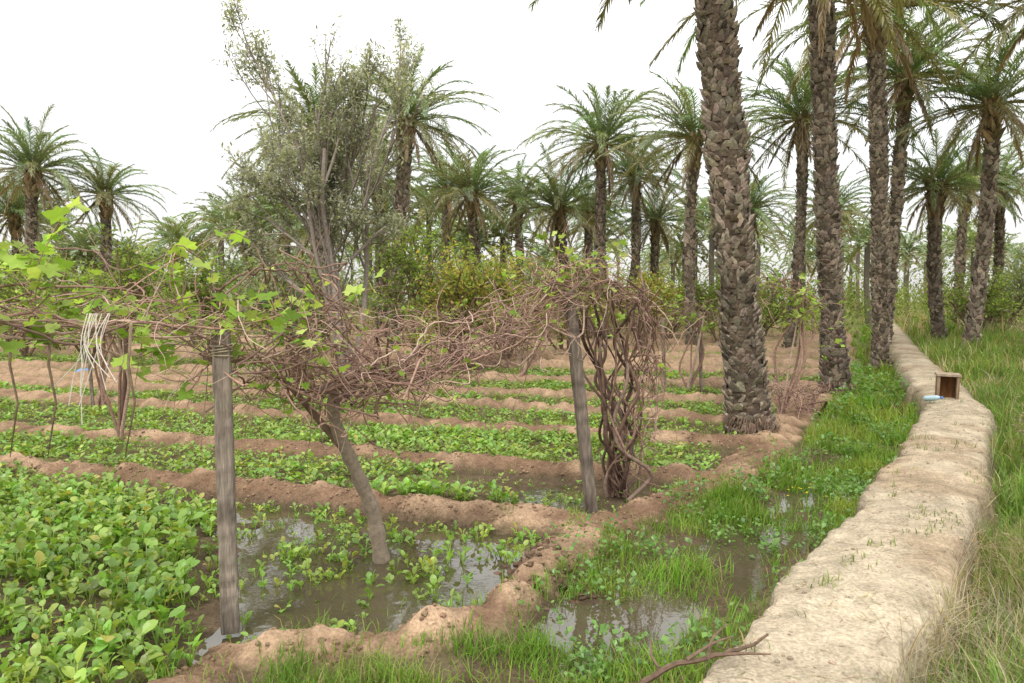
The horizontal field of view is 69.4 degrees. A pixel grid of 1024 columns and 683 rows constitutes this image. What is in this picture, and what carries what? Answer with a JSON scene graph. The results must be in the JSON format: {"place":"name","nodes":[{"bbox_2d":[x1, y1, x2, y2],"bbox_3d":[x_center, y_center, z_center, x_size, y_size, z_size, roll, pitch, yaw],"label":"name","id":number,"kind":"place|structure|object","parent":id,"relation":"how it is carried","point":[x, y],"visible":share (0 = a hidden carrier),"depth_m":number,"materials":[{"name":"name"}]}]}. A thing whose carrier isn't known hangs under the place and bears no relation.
{"place":"outdoors","nodes":[
{"label":"outdoors","id":0,"kind":"place"},
{"bbox_2d":[0,302,1023,682],"bbox_3d":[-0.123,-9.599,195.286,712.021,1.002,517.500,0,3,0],"label":"ground","id":1,"kind":"structure","parent":0,"point":[834,624],"depth_m":5.61,"materials":[{"name":"soil"}]},
{"bbox_2d":[0,248,36,341],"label":"pomegranate shrub","id":2,"kind":"object","parent":1,"relation":"on","point":[7,340],"visible":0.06,"depth_m":24.96,"materials":[{"name":"green plant"}]},
{"bbox_2d":[0,254,66,356],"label":"pomegranate shrub","id":3,"kind":"object","parent":1,"relation":"on","point":[23,351],"visible":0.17,"depth_m":21.93,"materials":[{"name":"green plant"}]},
{"bbox_2d":[0,175,79,291],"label":"date palm","id":4,"kind":"object","parent":1,"relation":"on","point":[15,217],"visible":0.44,"depth_m":33.67,"materials":[{"name":"green plant"}]},
{"bbox_2d":[0,104,120,340],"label":"date palm","id":5,"kind":"object","parent":1,"relation":"on","point":[31,169],"visible":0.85,"depth_m":29.57,"materials":[{"name":"green plant"}]},
{"bbox_2d":[7,251,125,362],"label":"pomegranate shrub","id":6,"kind":"object","parent":1,"relation":"on","point":[68,329],"visible":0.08,"depth_m":19.36,"materials":[{"name":"green plant"}]},
{"bbox_2d":[86,331,94,406],"bbox_3d":[-6.532,0.362,11.438,0.116,1.400,0.064,0,3,0],"label":"vine stake","id":7,"kind":"object","parent":1,"relation":"on","point":[92,401],"visible":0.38,"depth_m":11.43,"materials":[{"name":"brown wood"}]},
{"bbox_2d":[23,147,175,332],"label":"date palm","id":8,"kind":"object","parent":1,"relation":"on","point":[105,186],"visible":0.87,"depth_m":31.64,"materials":[{"name":"green plant"}]},
{"bbox_2d":[0,282,207,406],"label":"grape vine","id":9,"kind":"object","parent":1,"relation":"on","point":[100,398],"visible":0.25,"depth_m":11.40,"materials":[{"name":"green plant"}]},
{"bbox_2d":[9,213,199,363],"bbox_3d":[-9.054,-1.123,16.793,3.824,3.485,4.114,-3,4,-39],"label":"pomegranate shrub","id":10,"kind":"object","parent":1,"relation":"on","point":[124,275],"visible":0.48,"depth_m":16.70,"materials":[{"name":"green plant"}]},
{"bbox_2d":[0,241,234,441],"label":"grape vine","id":11,"kind":"object","parent":1,"relation":"on","point":[124,386],"visible":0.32,"depth_m":8.32,"materials":[{"name":"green plant"}]},
{"bbox_2d":[117,240,277,362],"bbox_3d":[-8.280,-0.966,19.502,4.489,3.230,3.035,-2,4,-31],"label":"pomegranate shrub","id":12,"kind":"object","parent":1,"relation":"on","point":[202,280],"visible":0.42,"depth_m":19.18,"materials":[{"name":"green plant"}]},
{"bbox_2d":[0,196,423,466],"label":"grape vine","id":13,"kind":"object","parent":1,"relation":"on","point":[39,331],"visible":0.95,"depth_m":3.66,"materials":[{"name":"green plant"}]},
{"bbox_2d":[54,313,116,424],"bbox_3d":[-1.902,0.122,3.332,0.282,0.497,0.084,0,3,0],"label":"hanging twine","id":14,"kind":"object","parent":13,"relation":"hanging from","point":[86,352],"visible":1,"depth_m":3.31,"materials":[{"name":"white fabric"}]},
{"bbox_2d":[209,332,239,634],"bbox_3d":[-1.458,0.721,3.767,0.128,1.540,0.115,0,3,0],"label":"wooden post","id":15,"kind":"object","parent":1,"relation":"on","point":[221,356],"visible":0.94,"depth_m":3.73,"materials":[{"name":"grey wood"}]},
{"bbox_2d":[174,179,307,328],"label":"date palm","id":16,"kind":"object","parent":1,"relation":"on","point":[237,217],"visible":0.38,"depth_m":37.52,"materials":[{"name":"green plant"}]},
{"bbox_2d":[213,245,360,353],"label":"pomegranate shrub","id":17,"kind":"object","parent":1,"relation":"on","point":[256,277],"visible":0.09,"depth_m":19.30,"materials":[{"name":"green plant"}]},
{"bbox_2d":[208,237,380,377],"bbox_3d":[-4.469,-0.626,14.954,3.237,3.020,3.732,0,3,0],"label":"pomegranate shrub","id":18,"kind":"object","parent":1,"relation":"on","point":[285,284],"visible":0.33,"depth_m":14.74,"materials":[{"name":"green plant"}]},
{"bbox_2d":[209,60,402,342],"bbox_3d":[-6.838,-4.657,25.809,6.376,10.001,6.134,2,4,36],"label":"date palm","id":19,"kind":"object","parent":1,"relation":"on","point":[300,87],"visible":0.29,"depth_m":25.07,"materials":[{"name":"green plant"}]},
{"bbox_2d":[241,255,373,339],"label":"pomegranate shrub","id":20,"kind":"object","parent":1,"relation":"on","point":[324,302],"visible":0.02,"depth_m":23.84,"materials":[{"name":"green plant"}]},
{"bbox_2d":[253,190,373,328],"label":"date palm","id":21,"kind":"object","parent":1,"relation":"on","point":[306,238],"visible":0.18,"depth_m":35.56,"materials":[{"name":"green plant"}]},
{"bbox_2d":[212,0,449,392],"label":"olive tree","id":22,"kind":"object","parent":1,"relation":"on","point":[323,173],"visible":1,"depth_m":12.22,"materials":[{"name":"green plant"}]},
{"bbox_2d":[185,274,483,405],"bbox_3d":[-2.508,0.050,10.723,4.620,2.031,1.391,1,3,11],"label":"grape vine","id":23,"kind":"object","parent":1,"relation":"on","point":[381,327],"visible":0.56,"depth_m":10.46,"materials":[{"name":"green plant"}]},
{"bbox_2d":[144,245,611,563],"bbox_3d":[-0.593,0.402,4.851,3.627,2.202,1.254,-3,4,-43],"label":"grape vine","id":24,"kind":"object","parent":1,"relation":"on","point":[334,429],"visible":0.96,"depth_m":4.59,"materials":[{"name":"brown plant"}]},
{"bbox_2d":[345,178,434,325],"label":"date palm","id":25,"kind":"object","parent":1,"relation":"on","point":[391,208],"visible":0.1,"depth_m":41.74,"materials":[{"name":"green plant"}]},
{"bbox_2d":[350,128,444,337],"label":"date palm","id":26,"kind":"object","parent":1,"relation":"on","point":[392,187],"visible":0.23,"depth_m":29.79,"materials":[{"name":"green plant"}]},
{"bbox_2d":[314,45,500,346],"bbox_3d":[-3.710,-4.794,26.068,6.657,10.226,6.273,0,3,0],"label":"date palm","id":27,"kind":"object","parent":1,"relation":"on","point":[401,203],"visible":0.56,"depth_m":25.59,"materials":[{"name":"green plant"}]},
{"bbox_2d":[0,327,821,682],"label":"leafy crop plants","id":28,"kind":"object","parent":1,"relation":"on","point":[126,561],"visible":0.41,"depth_m":5.54,"materials":[{"name":"green plant"}]},
{"bbox_2d":[348,213,510,357],"bbox_3d":[-2.095,-1.407,19.049,4.277,3.676,4.246,0,3,0],"label":"pomegranate shrub","id":29,"kind":"object","parent":1,"relation":"on","point":[410,265],"visible":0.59,"depth_m":18.51,"materials":[{"name":"green plant"}]},
{"bbox_2d":[388,139,504,327],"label":"date palm","id":30,"kind":"object","parent":1,"relation":"on","point":[447,210],"visible":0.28,"depth_m":37.58,"materials":[{"name":"green plant"}]},
{"bbox_2d":[399,235,518,370],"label":"pomegranate shrub","id":31,"kind":"object","parent":1,"relation":"on","point":[461,287],"visible":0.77,"depth_m":16.73,"materials":[{"name":"green plant"}]},
{"bbox_2d":[384,139,553,334],"bbox_3d":[-1.804,-4.499,32.989,7.299,8.603,7.070,0,3,0],"label":"date palm","id":32,"kind":"object","parent":1,"relation":"on","point":[468,191],"visible":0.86,"depth_m":32.54,"materials":[{"name":"green plant"}]},
{"bbox_2d":[434,240,573,359],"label":"pomegranate shrub","id":33,"kind":"object","parent":1,"relation":"on","point":[496,265],"visible":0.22,"depth_m":18.86,"materials":[{"name":"green plant"}]},
{"bbox_2d":[13,382,999,682],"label":"soil clods","id":34,"kind":"object","parent":1,"relation":"on","point":[531,554],"visible":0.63,"depth_m":5.08,"materials":[{"name":"brown soil"}]},
{"bbox_2d":[0,312,1023,682],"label":"grass","id":35,"kind":"structure","parent":1,"relation":"on","point":[528,650],"depth_m":5.00,"materials":[{"name":"green plant"}]},
{"bbox_2d":[0,182,1023,327],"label":"distant palm grove","id":36,"kind":"object","parent":1,"relation":"on","point":[83,237],"visible":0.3,"depth_m":52.48,"materials":[{"name":"green plant"}]},
{"bbox_2d":[0,243,1023,336],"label":"distant shrubs","id":37,"kind":"object","parent":1,"relation":"on","point":[850,295],"visible":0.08,"depth_m":45.03,"materials":[{"name":"green plant"}]},
{"bbox_2d":[2,309,1023,682],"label":"dry grass","id":38,"kind":"structure","parent":1,"relation":"on","point":[970,617],"depth_m":3.38,"materials":[{"name":"plant"}]},
{"bbox_2d":[517,310,522,372],"bbox_3d":[0.168,0.111,15.030,0.116,1.500,0.064,0,3,0],"label":"vine stake","id":39,"kind":"object","parent":1,"relation":"on","point":[521,369],"visible":0.34,"depth_m":15.02,"materials":[{"name":"brown wood"}]},
{"bbox_2d":[463,155,577,301],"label":"date palm","id":40,"kind":"object","parent":1,"relation":"on","point":[518,241],"visible":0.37,"depth_m":39.62,"materials":[{"name":"green plant"}]},
{"bbox_2d":[427,288,621,376],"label":"grape vine","id":41,"kind":"object","parent":1,"relation":"on","point":[539,345],"visible":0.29,"depth_m":15.01,"materials":[{"name":"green plant"}]},
{"bbox_2d":[482,141,631,332],"bbox_3d":[1.956,-4.340,33.088,6.699,8.558,6.894,0,3,0],"label":"date palm","id":42,"kind":"object","parent":1,"relation":"on","point":[558,200],"visible":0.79,"depth_m":32.32,"materials":[{"name":"green plant"}]},
{"bbox_2d":[504,269,618,350],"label":"pomegranate shrub","id":43,"kind":"object","parent":1,"relation":"on","point":[561,339],"visible":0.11,"depth_m":21.75,"materials":[{"name":"green plant"}]},
{"bbox_2d":[563,290,597,513],"bbox_3d":[0.525,0.479,5.676,0.290,1.750,0.111,1,3,11],"label":"wooden post","id":44,"kind":"object","parent":1,"relation":"on","point":[582,428],"visible":0.83,"depth_m":5.64,"materials":[{"name":"grey wood"}]},
{"bbox_2d":[552,254,613,338],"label":"pomegranate shrub","id":45,"kind":"object","parent":1,"relation":"on","point":[588,330],"visible":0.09,"depth_m":28.57,"materials":[{"name":"green plant"}]},
{"bbox_2d":[535,173,631,285],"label":"date palm","id":46,"kind":"object","parent":1,"relation":"on","point":[588,239],"visible":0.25,"depth_m":41.62,"materials":[{"name":"green plant"}]},
{"bbox_2d":[480,216,705,500],"bbox_3d":[0.553,0.250,5.836,2.132,2.411,0.961,-3,4,-39],"label":"grape vine","id":47,"kind":"object","parent":1,"relation":"on","point":[616,475],"visible":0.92,"depth_m":6.08,"materials":[{"name":"brown plant"}]},
{"bbox_2d":[513,82,681,338],"bbox_3d":[3.418,-5.229,29.784,6.868,10.736,6.892,0,3,0],"label":"date palm","id":48,"kind":"object","parent":1,"relation":"on","point":[604,131],"visible":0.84,"depth_m":29.48,"materials":[{"name":"green plant"}]},
{"bbox_2d":[569,120,704,331],"bbox_3d":[5.636,-4.945,33.934,6.229,9.709,6.621,0,3,0],"label":"date palm","id":49,"kind":"object","parent":1,"relation":"on","point":[635,192],"visible":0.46,"depth_m":33.62,"materials":[{"name":"green plant"}]},
{"bbox_2d":[593,260,682,344],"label":"pomegranate shrub","id":50,"kind":"object","parent":1,"relation":"on","point":[649,281],"visible":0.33,"depth_m":23.62,"materials":[{"name":"green plant"}]},
{"bbox_2d":[605,179,713,329],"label":"date palm","id":51,"kind":"object","parent":1,"relation":"on","point":[656,223],"visible":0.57,"depth_m":36.60,"materials":[{"name":"green plant"}]},
{"bbox_2d":[661,318,665,391],"bbox_3d":[2.568,0.301,12.537,0.116,1.400,0.064,0,3,0],"label":"vine stake","id":52,"kind":"object","parent":1,"relation":"on","point":[662,329],"visible":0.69,"depth_m":12.52,"materials":[{"name":"brown wood"}]},
{"bbox_2d":[622,270,715,338],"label":"pomegranate shrub","id":53,"kind":"object","parent":1,"relation":"on","point":[670,336],"visible":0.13,"depth_m":29.80,"materials":[{"name":"green plant"}]},
{"bbox_2d":[578,286,763,390],"bbox_3d":[2.938,-0.036,13.228,4.073,1.922,1.074,-2,4,-26],"label":"grape vine","id":54,"kind":"object","parent":1,"relation":"on","point":[691,380],"visible":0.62,"depth_m":13.34,"materials":[{"name":"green plant"}]},
{"bbox_2d":[527,0,827,434],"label":"date palm","id":55,"kind":"object","parent":1,"relation":"on","point":[747,404],"visible":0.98,"depth_m":8.90,"materials":[{"name":"brown plant"}]},
{"bbox_2d":[589,70,792,345],"bbox_3d":[5.977,-4.338,25.176,6.762,9.469,6.001,1,3,18],"label":"date palm","id":56,"kind":"object","parent":1,"relation":"on","point":[691,135],"visible":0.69,"depth_m":24.72,"materials":[{"name":"green plant"}]},
{"bbox_2d":[698,311,702,391],"bbox_3d":[3.418,0.201,13.432,0.116,1.500,0.064,0,3,0],"label":"vine stake","id":57,"kind":"object","parent":1,"relation":"on","point":[700,370],"visible":0.8,"depth_m":13.42,"materials":[{"name":"brown wood"}]},
{"bbox_2d":[639,623,770,682],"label":"fallen branch","id":58,"kind":"object","parent":1,"relation":"on","point":[660,671],"visible":1,"depth_m":2.69,"materials":[{"name":"brown wood"}]},
{"bbox_2d":[503,356,920,682],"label":"ditch weeds","id":59,"kind":"object","parent":1,"relation":"on","point":[694,629],"visible":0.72,"depth_m":5.27,"materials":[{"name":"green plant"}]},
{"bbox_2d":[670,265,765,341],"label":"pomegranate shrub","id":60,"kind":"object","parent":1,"relation":"on","point":[709,296],"visible":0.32,"depth_m":27.01,"materials":[{"name":"green plant"}]},
{"bbox_2d":[696,168,810,280],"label":"date palm","id":61,"kind":"object","parent":1,"relation":"on","point":[758,203],"visible":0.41,"depth_m":35.15,"materials":[{"name":"green plant"}]},
{"bbox_2d":[755,271,814,335],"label":"pomegranate shrub","id":62,"kind":"object","parent":1,"relation":"on","point":[772,309],"visible":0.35,"depth_m":30.26,"materials":[{"name":"green plant"}]},
{"bbox_2d":[698,40,904,347],"bbox_3d":[9.425,-4.456,23.947,6.506,9.836,5.922,0,3,0],"label":"date palm","id":63,"kind":"object","parent":1,"relation":"on","point":[798,114],"visible":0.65,"depth_m":23.71,"materials":[{"name":"green plant"}]},
{"bbox_2d":[755,259,864,413],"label":"grape vine","id":64,"kind":"object","parent":1,"relation":"on","point":[798,302],"visible":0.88,"depth_m":10.27,"materials":[{"name":"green plant"}]},
{"bbox_2d":[764,347,856,424],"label":"dry bush","id":65,"kind":"object","parent":1,"relation":"on","point":[813,403],"visible":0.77,"depth_m":10.33,"materials":[{"name":"brown plant"}]},
{"bbox_2d":[639,0,988,398],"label":"date palm","id":66,"kind":"object","parent":1,"relation":"on","point":[821,27],"visible":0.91,"depth_m":12.44,"materials":[{"name":"brown plant"}]},
{"bbox_2d":[787,479,856,511],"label":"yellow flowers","id":67,"kind":"object","parent":1,"relation":"on","point":[806,492],"visible":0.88,"depth_m":6.29,"materials":[{"name":"green plant"}]},
{"bbox_2d":[773,161,871,328],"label":"date palm","id":68,"kind":"object","parent":1,"relation":"on","point":[855,210],"visible":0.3,"depth_m":37.38,"materials":[{"name":"green plant"}]},
{"bbox_2d":[733,0,1023,371],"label":"date palm","id":69,"kind":"object","parent":1,"relation":"on","point":[879,224],"visible":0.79,"depth_m":17.67,"materials":[{"name":"brown plant"}]},
{"bbox_2d":[804,0,1022,343],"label":"date palm","id":70,"kind":"object","parent":1,"relation":"on","point":[903,117],"visible":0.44,"depth_m":22.60,"materials":[{"name":"plant"}]},
{"bbox_2d":[923,395,942,400],"bbox_3d":[5.459,0.733,9.579,0.072,0.072,0.270,-1,-7,-17],"label":"plastic bottle","id":71,"kind":"object","parent":1,"relation":"on","point":[931,398],"visible":1,"depth_m":9.57,"materials":[{"name":"plastic"}]},
{"bbox_2d":[851,123,1023,341],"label":"date palm","id":72,"kind":"object","parent":1,"relation":"on","point":[937,193],"visible":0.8,"depth_m":24.72,"materials":[{"name":"green plant"}]},
{"bbox_2d":[935,372,961,399],"bbox_3d":[5.853,0.625,9.949,0.290,0.392,0.330,3,4,26],"label":"sluice box","id":73,"kind":"object","parent":1,"relation":"on","point":[947,384],"visible":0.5,"depth_m":10.01,"materials":[{"name":"brown wood"}]},
{"bbox_2d":[887,27,1023,349],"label":"date palm","id":74,"kind":"object","parent":1,"relation":"on","point":[993,111],"visible":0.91,"depth_m":20.74,"materials":[{"name":"green plant"}]},
{"bbox_2d":[896,0,1023,83],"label":"date palm","id":75,"kind":"object","parent":1,"relation":"on","point":[1012,17],"visible":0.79,"depth_m":17.94,"materials":[{"name":"green plant"}]},
{"bbox_2d":[906,136,1023,330],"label":"date palm","id":76,"kind":"object","parent":1,"relation":"on","point":[960,248],"visible":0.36,"depth_m":31.70,"materials":[{"name":"green plant"}]},
{"bbox_2d":[918,265,1023,330],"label":"pomegranate shrub","id":77,"kind":"object","parent":1,"relation":"on","point":[996,305],"visible":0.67,"depth_m":26.75,"materials":[{"name":"green plant"}]},
{"bbox_2d":[945,132,1023,327],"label":"date palm","id":78,"kind":"object","parent":1,"relation":"on","point":[999,237],"visible":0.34,"depth_m":32.69,"materials":[{"name":"green plant"}]},
{"bbox_2d":[963,265,1023,325],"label":"pomegranate shrub","id":79,"kind":"object","parent":1,"relation":"on","point":[1018,289],"visible":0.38,"depth_m":29.68,"materials":[{"name":"green plant"}]},
{"bbox_2d":[999,99,1023,203],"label":"date palm","id":80,"kind":"object","parent":1,"relation":"on","point":[1022,166],"visible":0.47,"depth_m":27.56,"materials":[{"name":"green plant"}]},
{"bbox_2d":[1002,532,1023,572],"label":"dry bush","id":81,"kind":"object","parent":1,"relation":"on","point":[1016,538],"visible":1,"depth_m":3.66,"materials":[{"name":"beige plant"}]},
{"bbox_2d":[1003,403,1023,450],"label":"dry bush","id":82,"kind":"object","parent":1,"relation":"on","point":[1020,424],"visible":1,"depth_m":6.70,"materials":[{"name":"beige plant"}]},
{"bbox_2d":[1013,310,1023,344],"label":"dry bush","id":83,"kind":"object","parent":1,"relation":"on","point":[1021,327],"visible":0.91,"depth_m":18.32,"materials":[{"name":"green plant"}]},
{"bbox_2d":[0,0,1023,302],"label":"sky","id":84,"kind":"structure","parent":0,"point":[137,82],"materials":[{"name":"white"}]},
{"bbox_2d":[192,343,901,682],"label":"irrigation water","id":85,"kind":"structure","parent":0,"point":[658,617],"depth_m":4.58,"materials":[{"name":"brown liquid"}]}
]}

